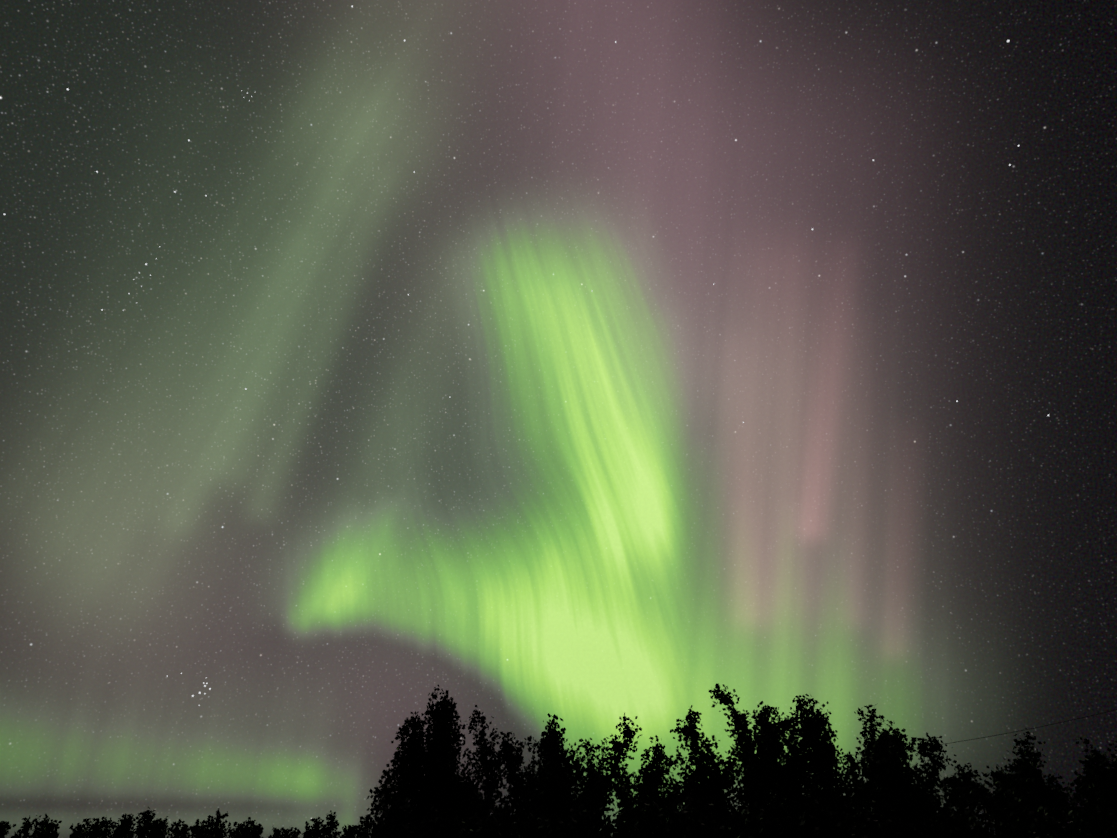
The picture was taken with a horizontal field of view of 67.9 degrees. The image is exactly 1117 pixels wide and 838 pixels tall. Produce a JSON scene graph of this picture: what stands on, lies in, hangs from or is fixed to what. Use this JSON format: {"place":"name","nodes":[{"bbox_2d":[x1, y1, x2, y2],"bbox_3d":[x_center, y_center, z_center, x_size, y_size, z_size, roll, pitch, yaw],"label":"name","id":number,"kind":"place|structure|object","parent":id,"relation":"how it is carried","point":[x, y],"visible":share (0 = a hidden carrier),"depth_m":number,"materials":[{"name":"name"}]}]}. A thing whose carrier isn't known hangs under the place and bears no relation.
{"place":"outdoors","nodes":[
{"label":"outdoors","id":0,"kind":"place"},
{"bbox_2d":[0,0,1116,837],"label":"sky","id":1,"kind":"structure","parent":0,"point":[591,529],"materials":[{"name":"green"}]},
{"bbox_2d":[3,5,1048,705],"bbox_3d":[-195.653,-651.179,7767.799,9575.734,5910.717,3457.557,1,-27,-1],"label":"named stars","id":2,"kind":"object","parent":1,"relation":"in","point":[449,397],"visible":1,"depth_m":7918.31,"materials":[{"name":"white"}]},
{"bbox_3d":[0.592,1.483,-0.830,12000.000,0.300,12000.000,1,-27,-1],"label":"ground","id":3,"kind":"structure","parent":0,"visible":0},
{"bbox_2d":[0,821,15,837],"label":"tree","id":4,"kind":"object","parent":3,"relation":"on","point":[5,828],"visible":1,"depth_m":67.65,"materials":[{"name":"black plant"}]},
{"bbox_2d":[2,831,22,837],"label":"tree","id":5,"kind":"object","parent":3,"relation":"on","point":[15,835],"visible":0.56,"depth_m":65.82,"materials":[{"name":"black plant"}]},
{"bbox_2d":[17,815,42,837],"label":"tree","id":6,"kind":"object","parent":3,"relation":"on","point":[27,827],"visible":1,"depth_m":65.65,"materials":[{"name":"black plant"}]},
{"bbox_2d":[32,814,61,837],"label":"tree","id":7,"kind":"object","parent":3,"relation":"on","point":[43,829],"visible":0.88,"depth_m":70.29,"materials":[{"name":"black plant"}]},
{"bbox_2d":[37,819,59,837],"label":"tree","id":8,"kind":"object","parent":3,"relation":"on","point":[52,821],"visible":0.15,"depth_m":75.79,"materials":[{"name":"black plant"}]},
{"bbox_2d":[50,828,59,837],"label":"tree","id":9,"kind":"object","parent":3,"relation":"on","point":[56,834],"visible":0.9,"depth_m":72.73,"materials":[{"name":"black plant"}]},
{"bbox_2d":[69,823,85,837],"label":"tree","id":10,"kind":"object","parent":3,"relation":"on","point":[76,832],"visible":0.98,"depth_m":70.26,"materials":[{"name":"black plant"}]},
{"bbox_2d":[81,818,107,837],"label":"tree","id":11,"kind":"object","parent":3,"relation":"on","point":[94,828],"visible":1,"depth_m":68.42,"materials":[{"name":"black plant"}]},
{"bbox_2d":[97,815,115,837],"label":"tree","id":12,"kind":"object","parent":3,"relation":"on","point":[105,831],"visible":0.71,"depth_m":75.40,"materials":[{"name":"black plant"}]},
{"bbox_2d":[97,814,131,837],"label":"tree","id":13,"kind":"object","parent":3,"relation":"on","point":[119,830],"visible":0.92,"depth_m":72.55,"materials":[{"name":"black plant"}]},
{"bbox_2d":[123,830,134,837],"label":"tree","id":14,"kind":"object","parent":3,"relation":"on","point":[131,834],"visible":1,"depth_m":70.86,"materials":[{"name":"black plant"}]},
{"bbox_2d":[122,813,136,837],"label":"tree","id":15,"kind":"object","parent":3,"relation":"on","point":[131,821],"visible":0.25,"depth_m":74.63,"materials":[{"name":"black plant"}]},
{"bbox_2d":[136,825,152,837],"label":"tree","id":16,"kind":"object","parent":3,"relation":"on","point":[141,832],"visible":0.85,"depth_m":72.97,"materials":[{"name":"black plant"}]},
{"bbox_2d":[135,806,155,837],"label":"tree","id":17,"kind":"object","parent":3,"relation":"on","point":[147,815],"visible":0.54,"depth_m":76.08,"materials":[{"name":"black plant"}]},
{"bbox_2d":[154,819,168,837],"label":"tree","id":18,"kind":"object","parent":3,"relation":"on","point":[161,831],"visible":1,"depth_m":66.36,"materials":[{"name":"black plant"}]},
{"bbox_2d":[145,816,178,837],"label":"tree","id":19,"kind":"object","parent":3,"relation":"on","point":[154,823],"visible":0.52,"depth_m":67.48,"materials":[{"name":"black plant"}]},
{"bbox_2d":[167,819,188,837],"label":"tree","id":20,"kind":"object","parent":3,"relation":"on","point":[183,831],"visible":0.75,"depth_m":72.89,"materials":[{"name":"black plant"}]},
{"bbox_2d":[180,824,190,837],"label":"tree","id":21,"kind":"object","parent":3,"relation":"on","point":[188,834],"visible":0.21,"depth_m":74.74,"materials":[{"name":"black plant"}]},
{"bbox_2d":[188,819,214,837],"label":"tree","id":22,"kind":"object","parent":3,"relation":"on","point":[197,830],"visible":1,"depth_m":65.61,"materials":[{"name":"black plant"}]},
{"bbox_2d":[200,826,212,837],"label":"tree","id":23,"kind":"object","parent":3,"relation":"on","point":[207,831],"visible":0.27,"depth_m":68.61,"materials":[{"name":"black plant"}]},
{"bbox_2d":[202,808,227,837],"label":"tree","id":24,"kind":"object","parent":3,"relation":"on","point":[218,818],"visible":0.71,"depth_m":74.72,"materials":[{"name":"black plant"}]},
{"bbox_2d":[214,826,234,837],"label":"tree","id":25,"kind":"object","parent":3,"relation":"on","point":[218,833],"visible":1,"depth_m":67.15,"materials":[{"name":"black plant"}]},
{"bbox_2d":[222,820,246,837],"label":"tree","id":26,"kind":"object","parent":3,"relation":"on","point":[236,833],"visible":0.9,"depth_m":70.60,"materials":[{"name":"black plant"}]},
{"bbox_2d":[241,826,251,837],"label":"tree","id":27,"kind":"object","parent":3,"relation":"on","point":[244,836],"visible":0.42,"depth_m":74.24,"materials":[{"name":"black plant"}]},
{"bbox_2d":[243,817,257,836],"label":"tree","id":28,"kind":"object","parent":3,"relation":"on","point":[250,823],"visible":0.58,"depth_m":74.75,"materials":[{"name":"black plant"}]},
{"bbox_2d":[251,823,263,837],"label":"tree","id":29,"kind":"object","parent":3,"relation":"on","point":[257,831],"visible":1,"depth_m":72.71,"materials":[{"name":"black plant"}]},
{"bbox_2d":[268,827,287,837],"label":"tree","id":30,"kind":"object","parent":3,"relation":"on","point":[277,833],"visible":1,"depth_m":70.46,"materials":[{"name":"black plant"}]},
{"bbox_2d":[281,827,295,837],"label":"tree","id":31,"kind":"object","parent":3,"relation":"on","point":[290,834],"visible":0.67,"depth_m":71.06,"materials":[{"name":"black plant"}]},
{"bbox_2d":[292,827,300,837],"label":"tree","id":32,"kind":"object","parent":3,"relation":"on","point":[295,833],"visible":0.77,"depth_m":73.54,"materials":[{"name":"black plant"}]},
{"bbox_2d":[302,824,318,837],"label":"tree","id":33,"kind":"object","parent":3,"relation":"on","point":[308,832],"visible":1,"depth_m":66.86,"materials":[{"name":"black plant"}]},
{"bbox_2d":[305,816,327,836],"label":"tree","id":34,"kind":"object","parent":3,"relation":"on","point":[315,826],"visible":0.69,"depth_m":73.95,"materials":[{"name":"black plant"}]},
{"bbox_2d":[320,810,341,837],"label":"tree","id":35,"kind":"object","parent":3,"relation":"on","point":[331,827],"visible":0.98,"depth_m":73.65,"materials":[{"name":"black plant"}]},
{"bbox_2d":[339,825,357,837],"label":"tree","id":36,"kind":"object","parent":3,"relation":"on","point":[346,832],"visible":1,"depth_m":68.35,"materials":[{"name":"black plant"}]},
{"bbox_2d":[348,825,364,837],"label":"tree","id":37,"kind":"object","parent":3,"relation":"on","point":[359,832],"visible":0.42,"depth_m":71.33,"materials":[{"name":"black plant"}]},
{"bbox_2d":[357,824,371,837],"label":"tree","id":38,"kind":"object","parent":3,"relation":"on","point":[358,828],"visible":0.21,"depth_m":73.40,"materials":[{"name":"black plant"}]},
{"bbox_2d":[360,768,400,837],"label":"tree","id":39,"kind":"object","parent":3,"relation":"on","point":[384,787],"visible":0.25,"depth_m":27.94,"materials":[{"name":"black plant"}]},
{"bbox_2d":[367,711,431,837],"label":"tree","id":40,"kind":"object","parent":3,"relation":"on","point":[405,762],"visible":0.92,"depth_m":22.34,"materials":[{"name":"black plant"}]},
{"bbox_2d":[372,713,460,836],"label":"tree","id":41,"kind":"object","parent":3,"relation":"on","point":[433,765],"visible":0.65,"depth_m":22.45,"materials":[{"name":"black plant"}]},
{"bbox_2d":[408,685,468,830],"bbox_3d":[-3.394,10.675,23.394,1.944,6.024,2.170,18,-32,-32],"label":"tree","id":42,"kind":"object","parent":3,"relation":"on","point":[438,705],"visible":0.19,"depth_m":23.63,"materials":[{"name":"black plant"}]},
{"bbox_2d":[420,745,475,831],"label":"tree","id":43,"kind":"object","parent":3,"relation":"on","point":[459,804],"visible":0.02,"depth_m":24.01,"materials":[{"name":"black plant"}]},
{"bbox_2d":[415,690,483,837],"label":"tree","id":44,"kind":"object","parent":3,"relation":"on","point":[462,794],"visible":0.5,"depth_m":22.60,"materials":[{"name":"black plant"}]},
{"bbox_2d":[465,705,510,836],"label":"tree","id":45,"kind":"object","parent":3,"relation":"on","point":[487,766],"visible":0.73,"depth_m":24.68,"materials":[{"name":"black plant"}]},
{"bbox_2d":[468,771,511,837],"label":"tree","id":46,"kind":"object","parent":3,"relation":"on","point":[479,799],"visible":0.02,"depth_m":29.54,"materials":[{"name":"black plant"}]},
{"bbox_2d":[491,731,539,837],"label":"tree","id":47,"kind":"object","parent":3,"relation":"on","point":[513,762],"visible":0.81,"depth_m":23.42,"materials":[{"name":"black plant"}]},
{"bbox_2d":[520,762,542,831],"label":"tree","id":48,"kind":"object","parent":3,"relation":"on","point":[536,798],"visible":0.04,"depth_m":29.98,"materials":[{"name":"black plant"}]},
{"bbox_2d":[525,727,584,835],"bbox_3d":[-0.173,11.225,23.325,2.010,4.977,2.254,1,-27,-1],"label":"tree","id":49,"kind":"object","parent":3,"relation":"on","point":[531,818],"visible":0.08,"depth_m":23.98,"materials":[{"name":"black plant"}]},
{"bbox_2d":[524,713,588,831],"bbox_3d":[-0.069,10.751,22.600,1.596,5.150,1.719,-8,-28,14],"label":"tree","id":50,"kind":"object","parent":3,"relation":"on","point":[552,739],"visible":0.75,"depth_m":23.09,"materials":[{"name":"black plant"}]},
{"bbox_2d":[536,762,598,837],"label":"tree","id":51,"kind":"object","parent":3,"relation":"on","point":[578,807],"depth_m":25.45,"materials":[{"name":"black plant"}]},
{"bbox_2d":[561,763,585,798],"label":"tree","id":52,"kind":"object","parent":3,"relation":"on","point":[577,784],"depth_m":28.15,"materials":[{"name":"black plant"}]},
{"bbox_2d":[577,766,605,831],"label":"tree","id":53,"kind":"object","parent":3,"relation":"on","point":[584,787],"visible":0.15,"depth_m":27.64,"materials":[{"name":"black plant"}]},
{"bbox_2d":[562,713,641,837],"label":"tree","id":54,"kind":"object","parent":3,"relation":"on","point":[599,787],"visible":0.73,"depth_m":22.84,"materials":[{"name":"black plant"}]},
{"bbox_2d":[590,808,622,837],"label":"shrub","id":55,"kind":"object","parent":3,"relation":"on","point":[605,830],"visible":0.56,"depth_m":20.38,"materials":[{"name":"black plant"}]},
{"bbox_2d":[613,772,643,828],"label":"tree","id":56,"kind":"object","parent":3,"relation":"on","point":[627,798],"visible":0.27,"depth_m":28.33,"materials":[{"name":"black plant"}]},
{"bbox_2d":[633,775,644,803],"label":"tree","id":57,"kind":"object","parent":3,"relation":"on","point":[637,783],"visible":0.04,"depth_m":28.47,"materials":[{"name":"black plant"}]},
{"bbox_2d":[637,765,670,829],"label":"tree","id":58,"kind":"object","parent":3,"relation":"on","point":[642,802],"visible":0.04,"depth_m":26.34,"materials":[{"name":"black plant"}]},
{"bbox_2d":[622,735,686,837],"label":"tree","id":59,"kind":"object","parent":3,"relation":"on","point":[653,785],"visible":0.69,"depth_m":24.22,"materials":[{"name":"black plant"}]},
{"bbox_2d":[664,790,683,820],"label":"tree","id":60,"kind":"object","parent":3,"relation":"on","point":[674,798],"visible":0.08,"depth_m":29.82,"materials":[{"name":"black plant"}]},
{"bbox_2d":[673,780,689,835],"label":"tree","id":61,"kind":"object","parent":3,"relation":"on","point":[682,793],"visible":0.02,"depth_m":27.82,"materials":[{"name":"black plant"}]},
{"bbox_2d":[670,705,741,837],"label":"tree","id":62,"kind":"object","parent":3,"relation":"on","point":[701,773],"visible":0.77,"depth_m":23.52,"materials":[{"name":"black plant"}]},
{"bbox_2d":[691,750,740,830],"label":"tree","id":63,"kind":"object","parent":3,"relation":"on","point":[717,763],"visible":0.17,"depth_m":23.49,"materials":[{"name":"black plant"}]},
{"bbox_2d":[713,797,774,837],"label":"shrub","id":64,"kind":"object","parent":3,"relation":"on","point":[755,831],"visible":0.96,"depth_m":17.61,"materials":[{"name":"black plant"}]},
{"bbox_2d":[729,807,758,837],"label":"shrub","id":65,"kind":"object","parent":3,"relation":"on","point":[735,831],"visible":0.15,"depth_m":19.36,"materials":[{"name":"black plant"}]},
{"bbox_2d":[709,683,781,822],"bbox_3d":[5.477,10.489,23.233,1.966,6.208,1.884,1,-27,-1],"label":"tree","id":66,"kind":"object","parent":3,"relation":"on","point":[750,788],"visible":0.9,"depth_m":23.65,"materials":[{"name":"black plant"}]},
{"bbox_2d":[726,707,791,834],"bbox_3d":[5.994,11.325,24.205,1.990,5.598,2.224,-19,-33,32],"label":"tree","id":67,"kind":"object","parent":3,"relation":"on","point":[778,734],"visible":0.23,"depth_m":24.82,"materials":[{"name":"black plant"}]},
{"bbox_2d":[753,701,799,836],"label":"tree","id":68,"kind":"object","parent":3,"relation":"on","point":[777,781],"visible":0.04,"depth_m":25.68,"materials":[{"name":"black plant"}]},
{"bbox_2d":[752,694,831,836],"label":"tree","id":69,"kind":"object","parent":3,"relation":"on","point":[794,776],"visible":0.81,"depth_m":23.43,"materials":[{"name":"black plant"}]},
{"bbox_2d":[777,740,850,837],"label":"tree","id":70,"kind":"object","parent":3,"relation":"on","point":[783,762],"visible":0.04,"depth_m":25.97,"materials":[{"name":"black plant"}]},
{"bbox_2d":[789,700,856,837],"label":"tree","id":71,"kind":"object","parent":3,"relation":"on","point":[827,781],"visible":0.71,"depth_m":23.30,"materials":[{"name":"black plant"}]},
{"bbox_2d":[847,754,858,809],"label":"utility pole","id":72,"kind":"object","parent":3,"relation":"on","point":[850,763],"visible":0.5,"depth_m":42.94,"materials":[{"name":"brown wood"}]},
{"bbox_2d":[852,709,1116,755],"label":"power wire","id":73,"kind":"object","parent":72,"relation":"attached to","point":[1020,730],"visible":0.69,"depth_m":40.33,"materials":[{"name":"grey metal"}]},
{"bbox_2d":[835,760,873,832],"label":"tree","id":74,"kind":"object","parent":3,"relation":"on","point":[846,762],"visible":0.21,"depth_m":27.66,"materials":[{"name":"black plant"}]},
{"bbox_2d":[842,739,889,833],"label":"tree","id":75,"kind":"object","parent":3,"relation":"on","point":[865,795],"visible":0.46,"depth_m":24.91,"materials":[{"name":"black plant"}]},
{"bbox_2d":[854,703,916,808],"bbox_3d":[9.553,11.013,23.483,1.859,5.500,1.468,1,-27,-1],"label":"tree","id":76,"kind":"object","parent":3,"relation":"on","point":[872,728],"visible":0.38,"depth_m":24.18,"materials":[{"name":"black plant"}]},
{"bbox_2d":[871,720,925,817],"bbox_3d":[9.412,10.918,22.791,1.378,5.029,1.492,1,-27,-1],"label":"tree","id":77,"kind":"object","parent":3,"relation":"on","point":[900,743],"visible":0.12,"depth_m":23.31,"materials":[{"name":"black plant"}]},
{"bbox_2d":[861,729,941,837],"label":"tree","id":78,"kind":"object","parent":3,"relation":"on","point":[889,774],"visible":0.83,"depth_m":21.85,"materials":[{"name":"black plant"}]},
{"bbox_2d":[909,732,956,832],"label":"tree","id":79,"kind":"object","parent":3,"relation":"on","point":[935,766],"visible":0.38,"depth_m":25.31,"materials":[{"name":"black plant"}]},
{"bbox_2d":[934,798,955,817],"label":"tree","id":80,"kind":"object","parent":3,"relation":"on","point":[947,808],"visible":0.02,"depth_m":27.05,"materials":[{"name":"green plant"}]},
{"bbox_2d":[932,760,979,831],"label":"tree","id":81,"kind":"object","parent":3,"relation":"on","point":[962,799],"visible":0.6,"depth_m":25.83,"materials":[{"name":"black plant"}]},
{"bbox_2d":[941,763,983,837],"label":"tree","id":82,"kind":"object","parent":3,"relation":"on","point":[953,779],"visible":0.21,"depth_m":29.16,"materials":[{"name":"black plant"}]},
{"bbox_2d":[965,770,1002,837],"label":"tree","id":83,"kind":"object","parent":3,"relation":"on","point":[983,803],"visible":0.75,"depth_m":23.34,"materials":[{"name":"black plant"}]},
{"bbox_2d":[979,764,1012,837],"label":"tree","id":84,"kind":"object","parent":3,"relation":"on","point":[1001,791],"visible":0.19,"depth_m":27.60,"materials":[{"name":"black plant"}]},
{"bbox_2d":[991,750,1040,835],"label":"tree","id":85,"kind":"object","parent":3,"relation":"on","point":[1011,791],"visible":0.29,"depth_m":24.27,"materials":[{"name":"black plant"}]},
{"bbox_2d":[995,728,1075,835],"bbox_3d":[13.601,11.234,23.187,2.294,4.830,1.554,16,-31,-28],"label":"tree","id":86,"kind":"object","parent":3,"relation":"on","point":[1039,790],"visible":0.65,"depth_m":23.37,"materials":[{"name":"black plant"}]},
{"bbox_2d":[1017,752,1079,835],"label":"tree","id":87,"kind":"object","parent":3,"relation":"on","point":[1050,787],"visible":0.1,"depth_m":25.35,"materials":[{"name":"black plant"}]},
{"bbox_2d":[1026,765,1075,837],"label":"tree","id":88,"kind":"object","parent":3,"relation":"on","point":[1066,798],"visible":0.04,"depth_m":28.06,"materials":[{"name":"black plant"}]},
{"bbox_2d":[1070,777,1097,806],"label":"tree","id":89,"kind":"object","parent":3,"relation":"on","point":[1079,796],"visible":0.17,"depth_m":26.84,"materials":[{"name":"black plant"}]},
{"bbox_2d":[1069,749,1116,824],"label":"tree","id":90,"kind":"object","parent":3,"relation":"on","point":[1083,792],"visible":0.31,"depth_m":22.97,"materials":[{"name":"black plant"}]},
{"bbox_2d":[1076,737,1116,824],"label":"tree","id":91,"kind":"object","parent":3,"relation":"on","point":[1102,778],"visible":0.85,"depth_m":22.48,"materials":[{"name":"black plant"}]},
{"bbox_2d":[1104,740,1116,793],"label":"tree","id":92,"kind":"object","parent":3,"relation":"on","point":[1114,761],"visible":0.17,"depth_m":24.44,"materials":[{"name":"black plant"}]}
]}

